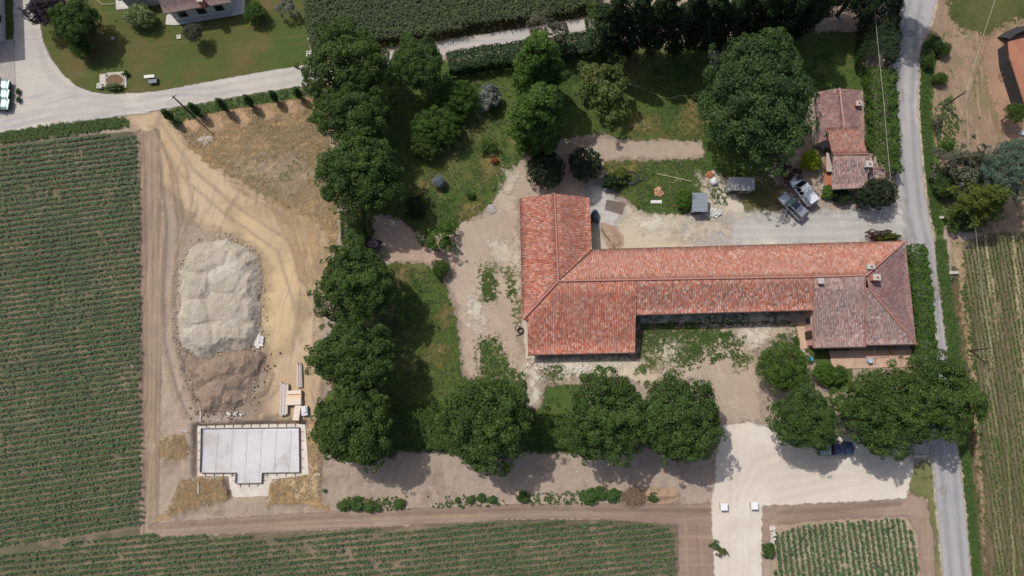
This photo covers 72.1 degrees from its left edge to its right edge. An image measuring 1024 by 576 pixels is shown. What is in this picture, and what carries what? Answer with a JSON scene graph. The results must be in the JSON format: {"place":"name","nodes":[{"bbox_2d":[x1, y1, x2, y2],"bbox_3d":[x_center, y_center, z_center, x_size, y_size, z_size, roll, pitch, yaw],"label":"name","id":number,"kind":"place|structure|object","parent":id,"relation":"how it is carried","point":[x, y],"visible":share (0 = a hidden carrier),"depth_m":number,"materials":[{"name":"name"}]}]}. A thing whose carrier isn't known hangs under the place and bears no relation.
{"place":"outdoors","nodes":[
{"label":"outdoors","id":0,"kind":"place"},
{"bbox_2d":[0,39,16,110],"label":"pavement","id":1,"kind":"structure","parent":0,"point":[7,64],"depth_m":104.63,"materials":[{"name":"concrete"}]},
{"bbox_2d":[136,129,163,536],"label":"farm track","id":2,"kind":"structure","parent":0,"point":[149,194],"depth_m":99.43,"materials":[{"name":"soil"}]},
{"bbox_2d":[0,85,321,144],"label":"verge","id":3,"kind":"structure","parent":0,"point":[176,124],"depth_m":104.22,"materials":[{"name":"green plant"}]},
{"bbox_2d":[40,0,309,93],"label":"lawn","id":4,"kind":"structure","parent":0,"point":[230,46],"depth_m":105.85,"materials":[{"name":"plant"}]},
{"bbox_2d":[17,0,66,26],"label":"purple tree","id":5,"kind":"object","parent":4,"relation":"on","point":[37,9],"visible":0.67,"depth_m":101.01,"materials":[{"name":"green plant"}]},
{"bbox_2d":[46,0,102,48],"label":"round tree","id":6,"kind":"object","parent":4,"relation":"on","point":[70,25],"visible":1,"depth_m":100.55,"materials":[{"name":"green plant"}]},
{"bbox_2d":[121,0,157,28],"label":"flowering bush","id":7,"kind":"object","parent":4,"relation":"on","point":[142,18],"visible":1,"depth_m":104.14,"materials":[{"name":"green plant"}]},
{"bbox_2d":[116,0,244,24],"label":"pavement","id":8,"kind":"structure","parent":0,"point":[239,6],"depth_m":106.66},
{"bbox_2d":[125,110,332,456],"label":"ground","id":9,"kind":"structure","parent":0,"point":[206,196],"depth_m":102.09,"materials":[{"name":"soil"}]},
{"bbox_2d":[176,341,265,414],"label":"soil heap","id":10,"kind":"object","parent":9,"relation":"on","point":[223,381],"visible":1,"depth_m":97.41,"materials":[{"name":"soil"}]},
{"bbox_2d":[158,99,337,515],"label":"dry stubble","id":11,"kind":"object","parent":9,"relation":"on","point":[174,441],"visible":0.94,"depth_m":103.11,"materials":[{"name":"plant"}]},
{"bbox_2d":[183,100,299,133],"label":"ground","id":12,"kind":"structure","parent":0,"point":[216,121],"depth_m":104.21,"materials":[{"name":"beige soil"}]},
{"bbox_2d":[156,417,328,521],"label":"stubble","id":13,"kind":"object","parent":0,"point":[312,502],"visible":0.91,"depth_m":95.95,"materials":[{"name":"plant"}]},
{"bbox_2d":[181,96,338,249],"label":"stubble","id":14,"kind":"object","parent":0,"point":[272,138],"visible":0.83,"depth_m":103.78,"materials":[{"name":"plant"}]},
{"bbox_2d":[222,145,318,206],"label":"ground","id":15,"kind":"structure","parent":0,"point":[279,168],"depth_m":103.04,"materials":[{"name":"grey soil"}]},
{"bbox_2d":[228,202,319,359],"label":"ground","id":16,"kind":"structure","parent":0,"point":[286,296],"depth_m":101.03,"materials":[{"name":"soil"}]},
{"bbox_2d":[177,238,262,357],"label":"gravel heap","id":17,"kind":"object","parent":16,"relation":"on","point":[220,290],"visible":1,"depth_m":98.83,"materials":[{"name":"gravel"}]},
{"bbox_2d":[0,132,678,575],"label":"field","id":18,"kind":"structure","parent":0,"point":[50,542],"depth_m":96.15,"materials":[{"name":"plant"}]},
{"bbox_2d":[0,133,143,546],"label":"maize crop","id":19,"kind":"object","parent":18,"relation":"on","point":[85,386],"visible":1,"depth_m":98.33,"materials":[{"name":"green plant"}]},
{"bbox_2d":[0,520,676,575],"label":"maize crop","id":20,"kind":"object","parent":18,"relation":"on","point":[550,565],"visible":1,"depth_m":94.83,"materials":[{"name":"green plant"}]},
{"bbox_2d":[0,0,680,131],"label":"road","id":21,"kind":"structure","parent":0,"point":[50,93],"depth_m":104.59,"materials":[{"name":"asphalt"}]},
{"bbox_2d":[327,81,397,462],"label":"grass","id":22,"kind":"structure","parent":0,"point":[369,217],"depth_m":101.93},
{"bbox_2d":[306,75,391,146],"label":"broadleaf tree","id":23,"kind":"object","parent":22,"relation":"on","point":[357,114],"visible":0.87,"depth_m":95.07,"materials":[{"name":"green plant"}]},
{"bbox_2d":[307,377,395,473],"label":"broadleaf tree","id":24,"kind":"object","parent":22,"relation":"on","point":[358,425],"visible":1,"depth_m":88.32,"materials":[{"name":"green plant"}]},
{"bbox_2d":[303,308,402,390],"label":"broadleaf tree","id":25,"kind":"object","parent":22,"relation":"on","point":[355,352],"visible":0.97,"depth_m":89.03,"materials":[{"name":"green plant"}]},
{"bbox_2d":[307,238,404,327],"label":"broadleaf tree","id":26,"kind":"object","parent":22,"relation":"on","point":[374,294],"visible":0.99,"depth_m":90.78,"materials":[{"name":"green plant"}]},
{"bbox_2d":[307,123,405,217],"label":"broadleaf tree","id":27,"kind":"object","parent":22,"relation":"on","point":[361,165],"visible":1,"depth_m":92.99,"materials":[{"name":"green plant"}]},
{"bbox_2d":[369,215,455,267],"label":"path","id":28,"kind":"structure","parent":0,"point":[397,238],"depth_m":101.93,"materials":[{"name":"gravel"}]},
{"bbox_2d":[302,0,594,55],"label":"maize field","id":29,"kind":"structure","parent":0,"point":[382,18],"depth_m":105.58,"materials":[{"name":"green plant"}]},
{"bbox_2d":[1,0,990,575],"bbox_3d":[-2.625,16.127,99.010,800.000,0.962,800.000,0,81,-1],"label":"ground","id":30,"kind":"structure","parent":0,"point":[413,478],"depth_m":97.58,"materials":[{"name":"soil"}]},
{"bbox_2d":[118,0,233,20],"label":"white house","id":31,"kind":"structure","parent":30,"relation":"on","point":[177,10],"depth_m":104.48,"materials":[{"name":"brown tile"}]},
{"bbox_2d":[197,424,308,496],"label":"foundation slab","id":32,"kind":"structure","parent":30,"relation":"on","point":[252,460],"depth_m":97.20,"materials":[{"name":"concrete"}]},
{"bbox_2d":[239,169,329,283],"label":"tyre tracks","id":33,"kind":"object","parent":30,"relation":"on","point":[314,242],"visible":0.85,"depth_m":101.77,"materials":[{"name":"soil"}]},
{"bbox_2d":[339,208,367,259],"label":"clipped hedge","id":34,"kind":"object","parent":30,"relation":"on","point":[343,217],"visible":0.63,"depth_m":99.19,"materials":[{"name":"green plant"}]},
{"bbox_2d":[0,41,982,575],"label":"verge grass","id":35,"kind":"structure","parent":30,"relation":"on","point":[946,291],"depth_m":103.12,"materials":[{"name":"green plant"}]},
{"bbox_2d":[524,150,565,189],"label":"clipped bush","id":36,"kind":"object","parent":30,"relation":"on","point":[543,163],"visible":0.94,"depth_m":100.46,"materials":[{"name":"green plant"}]},
{"bbox_2d":[565,146,604,181],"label":"clipped bush","id":37,"kind":"object","parent":30,"relation":"on","point":[588,166],"visible":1,"depth_m":100.86,"materials":[{"name":"green plant"}]},
{"bbox_2d":[560,365,662,467],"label":"broadleaf tree","id":38,"kind":"object","parent":30,"relation":"on","point":[619,414],"visible":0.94,"depth_m":89.11,"materials":[{"name":"green plant"}]},
{"bbox_2d":[340,97,988,549],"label":"yard weeds","id":39,"kind":"object","parent":30,"relation":"on","point":[696,351],"visible":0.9,"depth_m":100.61,"materials":[{"name":"green plant"}]},
{"bbox_2d":[631,359,727,465],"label":"broadleaf tree","id":40,"kind":"object","parent":30,"relation":"on","point":[689,412],"visible":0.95,"depth_m":88.91,"materials":[{"name":"green plant"}]},
{"bbox_2d":[519,193,916,355],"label":"farmhouse","id":41,"kind":"object","parent":30,"relation":"on","point":[580,296],"visible":1,"depth_m":97.47,"materials":[{"name":"tile"}]},
{"bbox_2d":[765,382,840,455],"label":"broadleaf tree","id":42,"kind":"object","parent":30,"relation":"on","point":[798,419],"visible":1,"depth_m":90.51,"materials":[{"name":"green plant"}]},
{"bbox_2d":[810,88,885,190],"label":"cottage","id":43,"kind":"structure","parent":30,"relation":"on","point":[854,166],"depth_m":102.56,"materials":[{"name":"brown tile"}]},
{"bbox_2d":[835,0,883,25],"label":"tall tree","id":44,"kind":"object","parent":30,"relation":"on","point":[855,6],"visible":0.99,"depth_m":101.49,"materials":[{"name":"green plant"}]},
{"bbox_2d":[851,175,899,210],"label":"clipped bush","id":45,"kind":"object","parent":30,"relation":"on","point":[872,194],"visible":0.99,"depth_m":100.99,"materials":[{"name":"green plant"}]},
{"bbox_2d":[854,0,904,68],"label":"conifer hedge","id":46,"kind":"object","parent":30,"relation":"on","point":[892,42],"visible":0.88,"depth_m":104.42,"materials":[{"name":"green plant"}]},
{"bbox_2d":[859,66,904,176],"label":"mixed hedge","id":47,"kind":"object","parent":30,"relation":"on","point":[892,123],"visible":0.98,"depth_m":104.08,"materials":[{"name":"green plant"}]},
{"bbox_2d":[828,358,942,460],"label":"broadleaf tree","id":48,"kind":"object","parent":30,"relation":"on","point":[877,398],"visible":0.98,"depth_m":89.73,"materials":[{"name":"green plant"}]},
{"bbox_2d":[906,243,939,357],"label":"road hedge","id":49,"kind":"object","parent":30,"relation":"on","point":[923,297],"visible":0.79,"depth_m":100.51,"materials":[{"name":"green plant"}]},
{"bbox_2d":[898,347,991,446],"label":"broadleaf tree","id":50,"kind":"object","parent":30,"relation":"on","point":[958,389],"visible":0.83,"depth_m":90.00,"materials":[{"name":"green plant"}]},
{"bbox_2d":[929,134,989,207],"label":"scrub tree","id":51,"kind":"object","parent":30,"relation":"on","point":[951,158],"visible":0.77,"depth_m":100.86,"materials":[{"name":"green plant"}]},
{"bbox_2d":[148,492,935,575],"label":"farm track","id":52,"kind":"structure","parent":0,"point":[695,533],"depth_m":96.45,"materials":[{"name":"soil"}]},
{"bbox_2d":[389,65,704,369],"bbox_3d":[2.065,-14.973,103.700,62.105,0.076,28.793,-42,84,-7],"label":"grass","id":53,"kind":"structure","parent":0,"point":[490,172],"depth_m":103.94,"materials":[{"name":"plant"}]},
{"bbox_2d":[446,29,595,76],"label":"laurel hedge","id":54,"kind":"object","parent":53,"relation":"on","point":[510,48],"visible":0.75,"depth_m":104.69,"materials":[{"name":"green plant"}]},
{"bbox_2d":[577,48,630,126],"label":"young tree","id":55,"kind":"object","parent":53,"relation":"on","point":[615,93],"visible":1,"depth_m":100.98,"materials":[{"name":"green plant"}]},
{"bbox_2d":[589,0,631,60],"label":"poplar tree","id":56,"kind":"object","parent":53,"relation":"on","point":[611,19],"visible":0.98,"depth_m":97.41,"materials":[{"name":"green plant"}]},
{"bbox_2d":[488,235,662,387],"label":"yard","id":57,"kind":"structure","parent":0,"point":[628,367],"depth_m":99.83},
{"bbox_2d":[320,30,866,454],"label":"lawn","id":58,"kind":"structure","parent":0,"point":[828,59],"depth_m":104.74,"materials":[{"name":"green plant"}]},
{"bbox_2d":[294,14,399,99],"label":"broadleaf tree","id":59,"kind":"object","parent":58,"relation":"on","point":[360,53],"visible":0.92,"depth_m":95.33,"materials":[{"name":"green plant"}]},
{"bbox_2d":[387,31,449,90],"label":"broadleaf tree","id":60,"kind":"object","parent":58,"relation":"on","point":[412,55],"visible":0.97,"depth_m":97.45,"materials":[{"name":"green plant"}]},
{"bbox_2d":[389,403,451,451],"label":"hedge","id":61,"kind":"object","parent":58,"relation":"on","point":[420,440],"visible":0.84,"depth_m":96.46,"materials":[{"name":"green plant"}]},
{"bbox_2d":[408,130,444,160],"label":"garden shrub","id":62,"kind":"object","parent":58,"relation":"on","point":[427,146],"visible":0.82,"depth_m":101.30,"materials":[{"name":"green plant"}]},
{"bbox_2d":[414,220,459,252],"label":"garden shrub","id":63,"kind":"object","parent":58,"relation":"on","point":[433,243],"visible":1,"depth_m":99.43,"materials":[{"name":"green plant"}]},
{"bbox_2d":[411,98,465,144],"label":"garden shrub","id":64,"kind":"object","parent":58,"relation":"on","point":[443,124],"visible":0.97,"depth_m":100.58,"materials":[{"name":"green plant"}]},
{"bbox_2d":[431,80,483,118],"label":"garden shrub","id":65,"kind":"object","parent":58,"relation":"on","point":[470,93],"visible":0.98,"depth_m":101.65,"materials":[{"name":"green plant"}]},
{"bbox_2d":[432,369,534,476],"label":"broadleaf tree","id":66,"kind":"object","parent":58,"relation":"on","point":[489,420],"visible":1,"depth_m":88.52,"materials":[{"name":"green plant"}]},
{"bbox_2d":[475,83,501,112],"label":"garden shrub","id":67,"kind":"object","parent":58,"relation":"on","point":[490,97],"visible":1,"depth_m":103.28,"materials":[{"name":"grey plant"}]},
{"bbox_2d":[507,81,565,156],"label":"columnar tree","id":68,"kind":"object","parent":58,"relation":"on","point":[536,112],"visible":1,"depth_m":91.91,"materials":[{"name":"green plant"}]},
{"bbox_2d":[512,28,564,97],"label":"columnar tree","id":69,"kind":"object","parent":58,"relation":"on","point":[539,58],"visible":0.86,"depth_m":93.79,"materials":[{"name":"green plant"}]},
{"bbox_2d":[523,10,569,43],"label":"bare tree","id":70,"kind":"object","parent":58,"relation":"on","point":[551,26],"visible":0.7,"depth_m":101.17,"materials":[{"name":"grey plant"}]},
{"bbox_2d":[523,412,585,448],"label":"hedge","id":71,"kind":"object","parent":58,"relation":"on","point":[543,424],"visible":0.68,"depth_m":96.76,"materials":[{"name":"green plant"}]},
{"bbox_2d":[617,0,654,57],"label":"poplar tree","id":72,"kind":"object","parent":58,"relation":"on","point":[640,17],"visible":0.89,"depth_m":97.53,"materials":[{"name":"green plant"}]},
{"bbox_2d":[640,0,681,55],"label":"poplar tree","id":73,"kind":"object","parent":58,"relation":"on","point":[665,15],"visible":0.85,"depth_m":97.60,"materials":[{"name":"green plant"}]},
{"bbox_2d":[663,0,707,55],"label":"poplar tree","id":74,"kind":"object","parent":58,"relation":"on","point":[692,12],"visible":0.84,"depth_m":98.64,"materials":[{"name":"green plant"}]},
{"bbox_2d":[684,0,732,52],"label":"poplar tree","id":75,"kind":"object","parent":58,"relation":"on","point":[716,18],"visible":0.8,"depth_m":98.82,"materials":[{"name":"green plant"}]},
{"bbox_2d":[711,0,760,52],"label":"poplar tree","id":76,"kind":"object","parent":58,"relation":"on","point":[743,11],"visible":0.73,"depth_m":98.44,"materials":[{"name":"green plant"}]},
{"bbox_2d":[734,0,785,42],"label":"poplar tree","id":77,"kind":"object","parent":58,"relation":"on","point":[766,14],"visible":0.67,"depth_m":98.05,"materials":[{"name":"green plant"}]},
{"bbox_2d":[693,26,828,177],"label":"tree","id":78,"kind":"object","parent":58,"relation":"on","point":[788,90],"visible":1,"depth_m":94.02,"materials":[{"name":"green plant"}]},
{"bbox_2d":[770,0,812,42],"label":"poplar tree","id":79,"kind":"object","parent":58,"relation":"on","point":[791,11],"visible":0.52,"depth_m":98.11,"materials":[{"name":"green plant"}]},
{"bbox_2d":[785,0,830,42],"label":"poplar tree","id":80,"kind":"object","parent":58,"relation":"on","point":[817,9],"visible":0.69,"depth_m":99.97,"materials":[{"name":"green plant"}]},
{"bbox_2d":[463,170,776,407],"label":"yard","id":81,"kind":"structure","parent":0,"point":[501,252],"depth_m":101.34,"materials":[{"name":"gravel"}]},
{"bbox_2d":[446,134,797,424],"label":"yard","id":82,"kind":"structure","parent":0,"point":[738,399],"depth_m":101.17,"materials":[{"name":"gravel"}]},
{"bbox_2d":[471,261,797,384],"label":"grass","id":83,"kind":"structure","parent":0,"point":[546,375],"depth_m":100.14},
{"bbox_2d":[755,328,817,394],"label":"lime tree","id":84,"kind":"object","parent":83,"relation":"on","point":[776,368],"visible":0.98,"depth_m":94.30,"materials":[{"name":"green plant"}]},
{"bbox_2d":[521,312,803,358],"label":"pavement","id":85,"kind":"structure","parent":0,"point":[795,316],"depth_m":101.25,"materials":[{"name":"concrete"}]},
{"bbox_2d":[588,170,818,248],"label":"yard","id":86,"kind":"structure","parent":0,"point":[634,237],"depth_m":103.28,"materials":[{"name":"gravel"}]},
{"bbox_2d":[633,312,778,375],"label":"lawn","id":87,"kind":"structure","parent":0,"point":[648,358],"depth_m":100.70,"materials":[{"name":"green plant"}]},
{"bbox_2d":[585,182,910,245],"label":"driveway","id":88,"kind":"structure","parent":0,"point":[834,226],"depth_m":103.83,"materials":[{"name":"gravel"}]},
{"bbox_2d":[777,192,808,221],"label":"parked car","id":89,"kind":"object","parent":88,"relation":"on","point":[796,209],"visible":1,"depth_m":102.97,"materials":[{"name":"silver metal"}]},
{"bbox_2d":[788,174,819,207],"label":"pickup truck","id":90,"kind":"object","parent":88,"relation":"on","point":[804,191],"visible":0.97,"depth_m":103.09,"materials":[{"name":"white paint"}]},
{"bbox_2d":[720,173,790,212],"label":"lawn","id":91,"kind":"structure","parent":0,"point":[765,194],"depth_m":104.51,"materials":[{"name":"green plant"}]},
{"bbox_2d":[711,421,924,575],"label":"parking area","id":92,"kind":"object","parent":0,"point":[761,465],"visible":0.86,"depth_m":97.98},
{"bbox_2d":[770,517,919,575],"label":"field","id":93,"kind":"structure","parent":0,"point":[780,528],"depth_m":96.79,"materials":[{"name":"plant"}]},
{"bbox_2d":[773,518,919,575],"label":"maize crop","id":94,"kind":"object","parent":93,"relation":"on","point":[839,543],"visible":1,"depth_m":96.45,"materials":[{"name":"green plant"}]},
{"bbox_2d":[796,320,913,368],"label":"terrace","id":95,"kind":"structure","parent":0,"point":[852,359],"depth_m":100.94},
{"bbox_2d":[909,454,941,575],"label":"verge","id":96,"kind":"structure","parent":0,"point":[921,482],"depth_m":98.20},
{"bbox_2d":[890,0,971,575],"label":"road","id":97,"kind":"structure","parent":0,"point":[917,15],"depth_m":104.41,"materials":[{"name":"asphalt"}]},
{"bbox_2d":[917,0,972,574],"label":"road shoulder","id":98,"kind":"object","parent":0,"point":[933,234],"visible":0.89,"depth_m":104.08},
{"bbox_2d":[919,33,975,571],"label":"verge","id":99,"kind":"structure","parent":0,"point":[944,209],"depth_m":105.96,"materials":[{"name":"green plant"}]},
{"bbox_2d":[930,164,959,201],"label":"roadside shrub","id":100,"kind":"object","parent":99,"relation":"on","point":[941,184],"visible":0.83,"depth_m":103.06,"materials":[{"name":"green plant"}]},
{"bbox_2d":[951,266,986,575],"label":"ditch","id":101,"kind":"object","parent":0,"point":[955,287],"visible":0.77,"depth_m":101.60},
{"bbox_2d":[950,238,988,574],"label":"ground","id":102,"kind":"structure","parent":0,"point":[957,256],"depth_m":101.67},
{"bbox_2d":[930,0,1023,235],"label":"ground","id":103,"kind":"structure","parent":0,"point":[956,65],"depth_m":107.81,"materials":[{"name":"soil"}]},
{"bbox_2d":[946,178,1019,228],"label":"conifer tree","id":104,"kind":"object","parent":103,"relation":"on","point":[989,200],"visible":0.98,"depth_m":98.33,"materials":[{"name":"green plant"}]},
{"bbox_2d":[977,138,1023,202],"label":"conifer tree","id":105,"kind":"object","parent":103,"relation":"on","point":[998,162],"visible":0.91,"depth_m":96.16,"materials":[{"name":"green plant"}]},
{"bbox_2d":[945,0,1023,35],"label":"grass","id":106,"kind":"structure","parent":0,"point":[968,14],"depth_m":110.28,"materials":[{"name":"plant"}]},
{"bbox_2d":[961,231,1023,575],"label":"field","id":107,"kind":"structure","parent":0,"point":[969,243],"depth_m":101.56,"materials":[{"name":"plant"}]},
{"bbox_2d":[963,233,1023,575],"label":"row crop","id":108,"kind":"object","parent":107,"relation":"on","point":[1003,401],"visible":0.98,"depth_m":101.04,"materials":[{"name":"green plant"}]},
{"bbox_2d":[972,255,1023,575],"bbox_3d":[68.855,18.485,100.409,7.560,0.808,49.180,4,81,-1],"label":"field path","id":109,"kind":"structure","parent":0,"point":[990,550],"depth_m":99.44,"materials":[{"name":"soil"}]},
{"bbox_2d":[974,28,1023,151],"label":"ground","id":110,"kind":"structure","parent":0,"point":[997,91],"depth_m":108.42,"materials":[{"name":"soil"}]},
{"bbox_2d":[998,38,1023,108],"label":"netted barn","id":111,"kind":"structure","parent":110,"relation":"on","point":[1011,58],"depth_m":106.85,"materials":[{"name":"brick"}]},
{"bbox_2d":[981,234,1023,574],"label":"field path","id":112,"kind":"structure","parent":0,"point":[992,283],"depth_m":102.57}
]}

